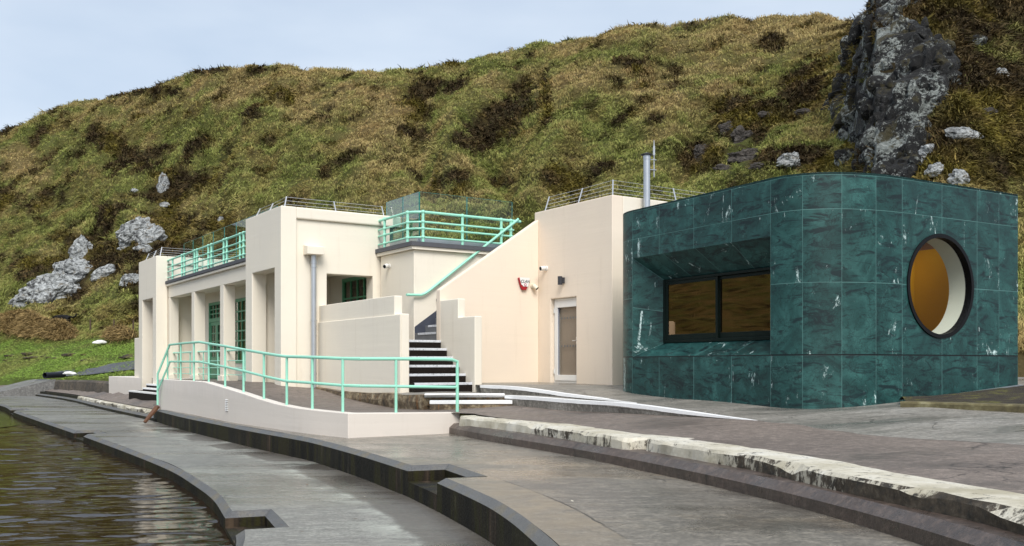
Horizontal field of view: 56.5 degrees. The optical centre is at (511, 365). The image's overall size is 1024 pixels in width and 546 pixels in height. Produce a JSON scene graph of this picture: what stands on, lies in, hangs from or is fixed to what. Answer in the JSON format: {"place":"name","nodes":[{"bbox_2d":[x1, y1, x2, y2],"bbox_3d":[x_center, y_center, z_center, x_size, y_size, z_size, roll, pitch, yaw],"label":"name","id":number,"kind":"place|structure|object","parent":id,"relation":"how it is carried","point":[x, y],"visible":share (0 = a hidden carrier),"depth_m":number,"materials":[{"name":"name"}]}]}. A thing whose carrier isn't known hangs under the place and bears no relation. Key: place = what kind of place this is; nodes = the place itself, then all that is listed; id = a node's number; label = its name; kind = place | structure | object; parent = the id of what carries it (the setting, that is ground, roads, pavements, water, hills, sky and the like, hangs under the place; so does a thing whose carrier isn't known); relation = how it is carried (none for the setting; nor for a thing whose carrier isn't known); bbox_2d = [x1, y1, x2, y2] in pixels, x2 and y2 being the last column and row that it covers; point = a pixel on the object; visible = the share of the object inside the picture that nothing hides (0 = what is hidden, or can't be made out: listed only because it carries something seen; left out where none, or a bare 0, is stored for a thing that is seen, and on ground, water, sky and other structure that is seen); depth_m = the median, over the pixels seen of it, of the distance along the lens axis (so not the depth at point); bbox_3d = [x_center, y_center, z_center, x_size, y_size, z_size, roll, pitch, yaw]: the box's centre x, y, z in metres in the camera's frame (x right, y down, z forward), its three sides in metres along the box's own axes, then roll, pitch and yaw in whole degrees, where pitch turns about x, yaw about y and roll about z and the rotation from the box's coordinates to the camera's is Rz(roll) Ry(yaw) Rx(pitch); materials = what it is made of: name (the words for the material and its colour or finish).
{"place":"outdoors","nodes":[
{"label":"outdoors","id":0,"kind":"place"},
{"bbox_2d":[0,379,55,395],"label":"slipway","id":1,"kind":"structure","parent":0,"point":[33,387],"depth_m":52.08,"materials":[{"name":"concrete"}]},
{"bbox_2d":[43,372,65,377],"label":"pipe","id":2,"kind":"object","parent":1,"relation":"on","point":[53,375],"visible":0.93,"depth_m":52.41,"materials":[{"name":"black plastic"}]},
{"bbox_2d":[0,385,157,408],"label":"pool path","id":3,"kind":"structure","parent":0,"point":[118,397],"depth_m":38.13,"materials":[{"name":"grey concrete"}]},
{"bbox_2d":[57,360,134,375],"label":"gravel path","id":4,"kind":"structure","parent":0,"point":[107,368],"depth_m":53.05,"materials":[{"name":"grey gravel"}]},
{"bbox_2d":[63,371,76,373],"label":"rock","id":5,"kind":"object","parent":4,"relation":"on","point":[68,372],"visible":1,"depth_m":51.37,"materials":[{"name":"grey stone"}]},
{"bbox_2d":[0,404,288,545],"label":"terrace wall","id":6,"kind":"structure","parent":0,"point":[235,525],"depth_m":14.47,"materials":[{"name":"grey concrete"}]},
{"bbox_2d":[0,396,493,545],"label":"terrace","id":7,"kind":"structure","parent":0,"point":[237,477],"depth_m":12.80,"materials":[{"name":"concrete"}]},
{"bbox_2d":[36,394,156,420],"bbox_3d":[-24.513,1.643,49.398,3.500,0.245,51.317,0,0,-37],"label":"dark terrace step","id":8,"kind":"object","parent":7,"relation":"on","point":[118,410],"visible":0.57,"depth_m":36.30,"materials":[{"name":"grey concrete"}]},
{"bbox_2d":[40,391,80,398],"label":"dark terrace step","id":9,"kind":"object","parent":8,"relation":"on","point":[60,394],"visible":0.48,"depth_m":47.86,"materials":[{"name":"grey concrete"}]},
{"bbox_2d":[54,380,108,396],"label":"stone wall","id":10,"kind":"structure","parent":8,"relation":"on","point":[97,386],"depth_m":46.03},
{"bbox_2d":[77,396,151,413],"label":"kerb","id":11,"kind":"structure","parent":8,"relation":"on","point":[123,406],"depth_m":34.76,"materials":[{"name":"white concrete"}]},
{"bbox_2d":[109,376,140,393],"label":"wall","id":12,"kind":"structure","parent":8,"relation":"on","point":[123,384],"depth_m":38.83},
{"bbox_2d":[129,384,156,408],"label":"stone steps","id":13,"kind":"structure","parent":8,"relation":"on","point":[148,392],"depth_m":34.03,"materials":[{"name":"black stone"}]},
{"bbox_2d":[143,406,159,422],"bbox_3d":[-10.513,1.421,27.743,0.219,0.485,0.444,0,0,39],"label":"plank","id":14,"kind":"object","parent":7,"relation":"on","point":[152,413],"visible":1,"depth_m":27.71,"materials":[{"name":"brown wood"}]},
{"bbox_2d":[153,410,557,545],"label":"terrace wall","id":15,"kind":"structure","parent":7,"relation":"on","point":[494,522],"depth_m":12.25,"materials":[{"name":"grey concrete"}]},
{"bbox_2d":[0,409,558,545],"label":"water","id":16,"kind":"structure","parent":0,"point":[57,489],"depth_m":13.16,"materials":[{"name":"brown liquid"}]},
{"bbox_2d":[0,0,867,129],"label":"sky","id":17,"kind":"structure","parent":0,"point":[53,53],"materials":[{"name":"blue"}]},
{"bbox_2d":[0,0,1023,415],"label":"hillside","id":18,"kind":"structure","parent":0,"point":[444,156],"depth_m":75.13,"materials":[{"name":"green plant"}]},
{"bbox_2d":[8,271,80,307],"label":"rock","id":19,"kind":"object","parent":18,"relation":"on","point":[47,288],"visible":0.88,"depth_m":77.12,"materials":[{"name":"grey stone"}]},
{"bbox_2d":[50,314,76,321],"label":"dog","id":20,"kind":"object","parent":18,"relation":"on","point":[67,318],"visible":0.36,"depth_m":69.92},
{"bbox_2d":[61,353,74,355],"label":"molehill","id":21,"kind":"object","parent":18,"relation":"on","point":[67,354],"visible":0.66,"depth_m":60.85,"materials":[{"name":"soil"}]},
{"bbox_2d":[0,332,136,380],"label":"lawn grass","id":22,"kind":"structure","parent":18,"relation":"on","point":[90,358],"depth_m":60.30,"materials":[{"name":"green plant"}]},
{"bbox_2d":[92,340,106,343],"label":"rock","id":23,"kind":"object","parent":22,"relation":"on","point":[99,342],"visible":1,"depth_m":61.85,"materials":[{"name":"grey stone"}]},
{"bbox_2d":[0,307,137,343],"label":"bracken","id":24,"kind":"object","parent":18,"relation":"on","point":[28,323],"visible":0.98,"depth_m":68.74,"materials":[{"name":"brown plant"}]},
{"bbox_2d":[51,257,92,281],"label":"rock","id":25,"kind":"object","parent":18,"relation":"on","point":[77,267],"visible":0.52,"depth_m":78.85,"materials":[{"name":"grey stone"}]},
{"bbox_2d":[68,234,92,258],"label":"rock","id":26,"kind":"object","parent":18,"relation":"on","point":[78,247],"visible":0.65,"depth_m":84.30,"materials":[{"name":"grey stone"}]},
{"bbox_2d":[89,264,115,281],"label":"rock","id":27,"kind":"object","parent":18,"relation":"on","point":[106,270],"visible":0.81,"depth_m":77.02,"materials":[{"name":"grey stone"}]},
{"bbox_2d":[117,243,130,249],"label":"rock","id":28,"kind":"object","parent":18,"relation":"on","point":[120,247],"visible":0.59,"depth_m":80.04,"materials":[{"name":"grey stone"}]},
{"bbox_2d":[119,273,138,285],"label":"rock","id":29,"kind":"object","parent":18,"relation":"on","point":[134,278],"visible":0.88,"depth_m":72.46,"materials":[{"name":"grey stone"}]},
{"bbox_2d":[115,216,155,245],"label":"rock","id":30,"kind":"object","parent":18,"relation":"on","point":[124,233],"visible":0.66,"depth_m":79.72,"materials":[{"name":"grey stone"}]},
{"bbox_2d":[133,244,152,252],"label":"rock","id":31,"kind":"object","parent":18,"relation":"on","point":[143,247],"visible":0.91,"depth_m":76.01,"materials":[{"name":"grey stone"}]},
{"bbox_2d":[132,225,167,246],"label":"rock","id":32,"kind":"object","parent":18,"relation":"on","point":[148,234],"visible":0.77,"depth_m":77.68,"materials":[{"name":"grey stone"}]},
{"bbox_2d":[156,172,169,192],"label":"rock","id":33,"kind":"object","parent":18,"relation":"on","point":[163,184],"visible":0.91,"depth_m":89.39,"materials":[{"name":"grey stone"}]},
{"bbox_2d":[159,202,169,206],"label":"rock","id":34,"kind":"object","parent":18,"relation":"on","point":[164,204],"visible":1,"depth_m":87.13,"materials":[{"name":"grey stone"}]},
{"bbox_2d":[135,206,494,389],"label":"pavilion","id":35,"kind":"structure","parent":18,"relation":"on","point":[258,297],"depth_m":25.23,"materials":[{"name":"paint"}]},
{"bbox_2d":[173,351,191,377],"bbox_3d":[-11.506,-0.010,33.398,0.068,0.959,2.845,0,0,-33],"label":"portico railing","id":36,"kind":"object","parent":35,"relation":"on","point":[178,367],"visible":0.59,"depth_m":33.44,"materials":[{"name":"green metal"}]},
{"bbox_2d":[146,247,237,259],"bbox_3d":[-12.297,-4.147,36.660,3.053,0.420,2.495,0,0,-33],"label":"wire fence","id":37,"kind":"object","parent":35,"relation":"on","point":[182,253],"visible":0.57,"depth_m":35.79,"materials":[{"name":"metal"}]},
{"bbox_2d":[167,231,245,278],"bbox_3d":[-9.756,-3.479,30.501,0.103,0.808,10.250,0,0,-33],"label":"roof railing","id":38,"kind":"object","parent":35,"relation":"on","point":[208,258],"visible":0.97,"depth_m":30.13,"materials":[{"name":"green metal"}]},
{"bbox_2d":[197,350,219,380],"bbox_3d":[-9.720,-0.010,30.698,0.068,0.959,2.878,0,0,-33],"label":"portico railing","id":39,"kind":"object","parent":35,"relation":"on","point":[217,360],"visible":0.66,"depth_m":30.30,"materials":[{"name":"metal"}]},
{"bbox_2d":[210,322,216,377],"bbox_3d":[-10.552,-0.544,33.731,0.060,1.979,0.769,0,0,-33],"label":"door","id":40,"kind":"structure","parent":35,"relation":"in","point":[212,359],"depth_m":33.80,"materials":[{"name":"green wood"}]},
{"bbox_2d":[217,322,219,375],"bbox_3d":[-10.123,-0.544,33.083,0.060,1.979,0.769,0,0,-33],"label":"door","id":41,"kind":"structure","parent":35,"relation":"in","point":[218,323],"depth_m":33.29,"materials":[{"name":"green wood"}]},
{"bbox_2d":[184,206,277,274],"bbox_3d":[-9.281,-3.769,30.726,0.120,1.389,9.900,0,0,-33],"label":"glass screen","id":42,"kind":"object","parent":35,"relation":"on","point":[224,236],"visible":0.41,"depth_m":30.71,"materials":[{"name":"clear glass"}]},
{"bbox_2d":[227,349,245,380],"bbox_3d":[-7.765,-0.010,27.741,0.068,0.959,3.428,0,0,-33],"label":"portico railing","id":43,"kind":"object","parent":35,"relation":"attached to","point":[237,360],"visible":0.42,"depth_m":28.33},
{"bbox_2d":[235,297,245,362],"bbox_3d":[-8.791,-1.140,31.050,0.100,2.120,1.750,0,0,-33],"label":"window","id":44,"kind":"structure","parent":35,"relation":"in","point":[239,300],"depth_m":31.22,"materials":[{"name":"green wood"}]},
{"bbox_2d":[303,245,324,387],"bbox_3d":[-5.011,-1.212,24.102,0.460,3.684,0.293,0,0,-33],"label":"downpipe","id":45,"kind":"object","parent":35,"relation":"attached to","point":[313,251],"visible":0.79,"depth_m":24.08,"materials":[{"name":"beige metal"}]},
{"bbox_2d":[257,196,383,214],"bbox_3d":[-5.230,-4.117,25.744,2.800,0.360,2.402,0,0,-33],"label":"roof railing","id":46,"kind":"object","parent":35,"relation":"on","point":[317,203],"visible":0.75,"depth_m":24.87,"materials":[{"name":"metal"}]},
{"bbox_2d":[342,277,365,302],"bbox_3d":[-4.289,-1.179,26.475,0.100,2.597,1.974,0,0,-33],"label":"window","id":47,"kind":"structure","parent":35,"relation":"in","point":[351,279],"depth_m":26.71,"materials":[{"name":"green metal"}]},
{"bbox_2d":[383,263,390,268],"bbox_3d":[-3.253,-2.584,24.710,0.206,0.142,0.139,0,0,-44],"label":"security camera","id":48,"kind":"object","parent":35,"relation":"attached to","point":[386,266],"visible":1,"depth_m":24.66,"materials":[{"name":"white plastic"}]},
{"bbox_2d":[386,192,506,247],"bbox_3d":[-1.701,-3.746,24.947,3.490,1.342,1.663,0,0,0],"label":"glass screen","id":49,"kind":"object","parent":35,"relation":"on","point":[448,242],"visible":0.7,"depth_m":24.91,"materials":[{"name":"clear glass"}]},
{"bbox_2d":[378,210,520,246],"bbox_3d":[-1.660,-3.480,24.522,3.811,0.811,1.702,0,0,0],"label":"terrace railing","id":50,"kind":"object","parent":35,"relation":"on","point":[423,228],"visible":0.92,"depth_m":24.32,"materials":[{"name":"green metal"}]},
{"bbox_2d":[406,218,518,295],"bbox_3d":[-1.219,-2.812,24.370,3.340,2.206,0.120,0,0,-33],"label":"stair handrail","id":51,"kind":"object","parent":35,"relation":"attached to","point":[465,261],"visible":1,"depth_m":24.27,"materials":[{"name":"metal"}]},
{"bbox_2d":[0,0,1023,350],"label":"heather","id":52,"kind":"object","parent":18,"relation":"on","point":[1008,92],"visible":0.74,"depth_m":68.12,"materials":[{"name":"plant"}]},
{"bbox_2d":[694,144,705,158],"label":"rock","id":53,"kind":"object","parent":18,"relation":"on","point":[698,148],"visible":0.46,"depth_m":59.22,"materials":[{"name":"grey stone"}]},
{"bbox_2d":[713,164,730,170],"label":"rock","id":54,"kind":"object","parent":18,"relation":"on","point":[721,167],"visible":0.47,"depth_m":51.68,"materials":[{"name":"grey stone"}]},
{"bbox_2d":[718,120,732,134],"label":"rock","id":55,"kind":"object","parent":18,"relation":"on","point":[724,127],"visible":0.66,"depth_m":57.64,"materials":[{"name":"grey stone"}]},
{"bbox_2d":[730,125,752,142],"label":"rock","id":56,"kind":"object","parent":18,"relation":"on","point":[739,134],"visible":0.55,"depth_m":55.06,"materials":[{"name":"grey stone"}]},
{"bbox_2d":[727,148,758,164],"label":"rock","id":57,"kind":"object","parent":18,"relation":"on","point":[743,154],"visible":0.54,"depth_m":49.90,"materials":[{"name":"grey stone"}]},
{"bbox_2d":[748,162,763,170],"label":"rock","id":58,"kind":"object","parent":18,"relation":"on","point":[754,166],"visible":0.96,"depth_m":46.39,"materials":[{"name":"grey stone"}]},
{"bbox_2d":[757,111,771,118],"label":"rock","id":59,"kind":"object","parent":18,"relation":"on","point":[761,114],"visible":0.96,"depth_m":55.59,"materials":[{"name":"grey stone"}]},
{"bbox_2d":[776,151,799,168],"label":"rock","id":60,"kind":"object","parent":18,"relation":"on","point":[786,159],"visible":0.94,"depth_m":45.52,"materials":[{"name":"grey stone"}]},
{"bbox_2d":[794,108,810,114],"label":"rock","id":61,"kind":"object","parent":18,"relation":"on","point":[800,111],"visible":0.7,"depth_m":53.99,"materials":[{"name":"grey stone"}]},
{"bbox_2d":[833,148,853,166],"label":"rock","id":62,"kind":"object","parent":18,"relation":"on","point":[844,155],"visible":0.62,"depth_m":41.17,"materials":[{"name":"grey stone"}]},
{"bbox_2d":[820,0,961,177],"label":"rock cliff","id":63,"kind":"structure","parent":18,"relation":"on","point":[898,102],"depth_m":37.54,"materials":[{"name":"grey stone"}]},
{"bbox_2d":[918,144,933,155],"bbox_3d":[14.316,-7.309,32.785,0.681,0.670,0.678,0,0,0],"label":"rock","id":64,"kind":"object","parent":18,"relation":"on","point":[926,148],"visible":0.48,"depth_m":32.59,"materials":[{"name":"grey stone"}]},
{"bbox_2d":[924,162,943,177],"bbox_3d":[13.916,-6.433,31.302,0.544,0.513,0.561,0,0,-32],"label":"rock","id":65,"kind":"object","parent":18,"relation":"on","point":[932,170],"visible":0.98,"depth_m":31.15,"materials":[{"name":"grey stone"}]},
{"bbox_2d":[949,77,961,83],"bbox_3d":[17.125,-10.970,36.660,0.647,0.443,0.254,0,0,0],"label":"rock","id":66,"kind":"object","parent":18,"relation":"on","point":[954,79],"visible":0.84,"depth_m":36.57,"materials":[{"name":"grey stone"}]},
{"bbox_2d":[947,169,969,184],"bbox_3d":[14.323,-6.006,30.555,0.630,0.621,0.655,0,0,37],"label":"rock","id":67,"kind":"object","parent":18,"relation":"on","point":[958,176],"visible":0.86,"depth_m":30.39,"materials":[{"name":"grey stone"}]},
{"bbox_2d":[944,127,983,139],"bbox_3d":[15.416,-7.900,32.495,1.325,0.522,0.365,0,0,0],"label":"rock","id":68,"kind":"object","parent":18,"relation":"on","point":[961,132],"visible":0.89,"depth_m":32.40,"materials":[{"name":"grey stone"}]},
{"bbox_2d":[972,34,987,45],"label":"rock","id":69,"kind":"object","parent":18,"relation":"on","point":[980,38],"visible":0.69,"depth_m":40.35,"materials":[{"name":"grey stone"}]},
{"bbox_2d":[982,107,997,113],"bbox_3d":[17.299,-9.232,34.604,0.776,0.333,0.205,0,0,0],"label":"rock","id":70,"kind":"object","parent":18,"relation":"on","point":[988,109],"visible":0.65,"depth_m":34.54,"materials":[{"name":"grey stone"}]},
{"bbox_2d":[995,68,1008,75],"bbox_3d":[19.339,-11.483,37.558,0.654,0.542,0.354,0,0,0],"label":"rock","id":71,"kind":"object","parent":18,"relation":"on","point":[1002,69],"visible":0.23,"depth_m":37.45,"materials":[{"name":"grey stone"}]},
{"bbox_2d":[328,389,710,413],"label":"stair forecourt","id":72,"kind":"structure","parent":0,"point":[411,393],"depth_m":19.00,"materials":[{"name":"concrete"}]},
{"bbox_2d":[315,387,429,409],"bbox_3d":[-3.224,0.843,21.704,0.500,0.628,6.153,0,0,-32],"label":"stone ledge","id":73,"kind":"object","parent":72,"relation":"on","point":[416,402],"visible":0.36,"depth_m":20.47,"materials":[{"name":"beige stone"}]},
{"bbox_2d":[318,296,408,392],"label":"screen wall","id":74,"kind":"structure","parent":73,"relation":"on","point":[376,327],"depth_m":21.96,"materials":[{"name":"beige paint"}]},
{"bbox_2d":[409,310,471,392],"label":"staircase","id":75,"kind":"structure","parent":72,"relation":"on","point":[425,343],"depth_m":21.47,"materials":[{"name":"paint"}]},
{"bbox_2d":[424,393,504,405],"bbox_3d":[-0.953,0.681,19.185,1.606,0.238,0.300,0,0,-2],"label":"stone step","id":76,"kind":"object","parent":72,"relation":"on","point":[428,397],"visible":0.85,"depth_m":19.05,"materials":[{"name":"white stone"}]},
{"bbox_2d":[437,220,537,414],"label":"stair parapet","id":77,"kind":"structure","parent":72,"relation":"on","point":[487,319],"depth_m":23.30,"materials":[{"name":"beige paint"}]},
{"bbox_2d":[518,277,529,289],"bbox_3d":[0.294,-2.034,23.689,0.321,0.309,0.085,0,0,-33],"label":"alarm box","id":78,"kind":"object","parent":77,"relation":"attached to","point":[523,283],"visible":1,"depth_m":23.65,"materials":[{"name":"white plastic"}]},
{"bbox_2d":[530,284,538,289],"bbox_3d":[0.569,-1.966,23.821,0.202,0.168,0.142,0,0,44],"label":"security camera","id":79,"kind":"object","parent":77,"relation":"attached to","point":[534,286],"visible":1,"depth_m":23.78,"materials":[{"name":"white plastic"}]},
{"bbox_2d":[168,410,922,545],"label":"terrace","id":80,"kind":"structure","parent":0,"point":[612,505],"depth_m":8.85,"materials":[{"name":"concrete"}]},
{"bbox_2d":[158,378,459,437],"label":"ramp wall","id":81,"kind":"structure","parent":80,"relation":"on","point":[213,400],"depth_m":18.70,"materials":[{"name":"white paint"}]},
{"bbox_2d":[157,341,458,412],"bbox_3d":[-6.411,0.251,22.227,2.214,1.781,13.403,0,0,-43],"label":"ramp railing","id":82,"kind":"object","parent":81,"relation":"on","point":[342,385],"visible":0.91,"depth_m":18.11,"materials":[{"name":"green metal"}]},
{"bbox_2d":[449,423,1023,545],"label":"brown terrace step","id":83,"kind":"object","parent":80,"relation":"on","point":[923,527],"visible":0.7,"depth_m":8.74,"materials":[{"name":"concrete"}]},
{"bbox_2d":[459,415,692,449],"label":"kerb","id":84,"kind":"structure","parent":83,"relation":"on","point":[608,438],"depth_m":14.05,"materials":[{"name":"white concrete"}]},
{"bbox_2d":[646,438,1023,534],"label":"kerb","id":85,"kind":"structure","parent":83,"relation":"on","point":[1002,509],"depth_m":7.93,"materials":[{"name":"white concrete"}]},
{"bbox_2d":[195,380,1023,493],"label":"tarmac ramp","id":86,"kind":"structure","parent":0,"point":[998,466],"depth_m":11.68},
{"bbox_2d":[430,400,511,413],"bbox_3d":[-0.812,0.818,18.885,1.628,0.264,0.300,0,0,-2],"label":"stone step","id":87,"kind":"object","parent":86,"relation":"on","point":[444,404],"visible":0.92,"depth_m":18.74,"materials":[{"name":"white stone"}]},
{"bbox_2d":[504,395,758,420],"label":"kerb","id":88,"kind":"structure","parent":86,"relation":"on","point":[563,404],"depth_m":16.72,"materials":[{"name":"concrete"}]},
{"bbox_2d":[480,377,1023,444],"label":"plaza","id":89,"kind":"structure","parent":0,"point":[895,419],"depth_m":13.43,"materials":[{"name":"concrete"}]},
{"bbox_2d":[480,385,635,402],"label":"kerb","id":90,"kind":"structure","parent":89,"relation":"on","point":[513,390],"depth_m":19.31,"materials":[{"name":"concrete"}]},
{"bbox_2d":[535,195,664,384],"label":"wing","id":91,"kind":"structure","parent":89,"relation":"on","point":[580,311],"depth_m":22.50,"materials":[{"name":"beige paint"}]},
{"bbox_2d":[539,266,547,270],"bbox_3d":[0.777,-2.420,23.667,0.191,0.131,0.130,0,0,-33],"label":"security camera","id":92,"kind":"object","parent":91,"relation":"attached to","point":[543,268],"visible":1,"depth_m":23.63,"materials":[{"name":"white plastic"}]},
{"bbox_2d":[558,276,564,284],"bbox_3d":[1.185,-2.060,23.070,0.165,0.204,0.114,0,0,-33],"label":"wall light","id":93,"kind":"object","parent":91,"relation":"attached to","point":[561,279],"visible":1,"depth_m":23.01,"materials":[{"name":"grey metal"}]},
{"bbox_2d":[554,300,576,380],"bbox_3d":[1.324,-0.608,23.189,0.156,1.954,0.978,0,0,-33],"label":"door","id":94,"kind":"structure","parent":91,"relation":"in","point":[565,312],"depth_m":23.30,"materials":[{"name":"white paint"}]},
{"bbox_2d":[545,180,700,209],"bbox_3d":[4.588,-4.055,24.813,7.276,0.458,2.680,0,0,-32],"label":"wire fence","id":95,"kind":"object","parent":91,"relation":"on","point":[613,184],"visible":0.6,"depth_m":22.80,"materials":[{"name":"metal"}]},
{"bbox_2d":[623,172,1017,416],"bbox_3d":[5.501,-1.036,18.335,4.943,4.071,5.833,0,0,-30],"label":"kiosk","id":96,"kind":"object","parent":89,"relation":"on","point":[866,289],"visible":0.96,"depth_m":16.18,"materials":[{"name":"stone"}]},
{"bbox_2d":[641,153,652,207],"bbox_3d":[3.108,-4.217,21.948,0.266,1.377,0.270,0,0,0],"label":"flue","id":97,"kind":"object","parent":96,"relation":"on","point":[646,178],"visible":0.91,"depth_m":21.88,"materials":[{"name":"silver metal"}]},
{"bbox_2d":[650,143,655,176],"bbox_3d":[3.251,-4.783,21.987,0.163,0.860,0.052,0,0,-18],"label":"antenna","id":98,"kind":"object","parent":97,"relation":"attached to","point":[654,159],"visible":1,"depth_m":21.98,"materials":[{"name":"metal"}]},
{"bbox_2d":[663,267,770,342],"bbox_3d":[3.825,-1.059,17.255,0.100,1.240,3.299,0,0,-30],"label":"window","id":99,"kind":"structure","parent":96,"relation":"in","point":[717,336],"depth_m":17.35,"materials":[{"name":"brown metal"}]},
{"bbox_2d":[748,310,770,313],"bbox_3d":[5.547,-0.830,17.261,0.350,0.460,3.200,0,0,-30],"label":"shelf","id":100,"kind":"object","parent":96,"relation":"attached to","point":[761,311],"visible":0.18,"depth_m":18.29,"materials":[{"name":"brown wood"}]},
{"bbox_2d":[907,234,973,337],"bbox_3d":[7.111,-1.335,16.125,1.832,1.832,0.382,0,0,-30],"label":"round window","id":101,"kind":"structure","parent":96,"relation":"in","point":[960,269],"depth_m":16.37,"materials":[{"name":"black metal"}]},
{"bbox_2d":[899,385,1023,412],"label":"planter bed","id":102,"kind":"object","parent":89,"relation":"on","point":[1006,399],"visible":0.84,"depth_m":14.19,"materials":[{"name":"soil"}]}
]}

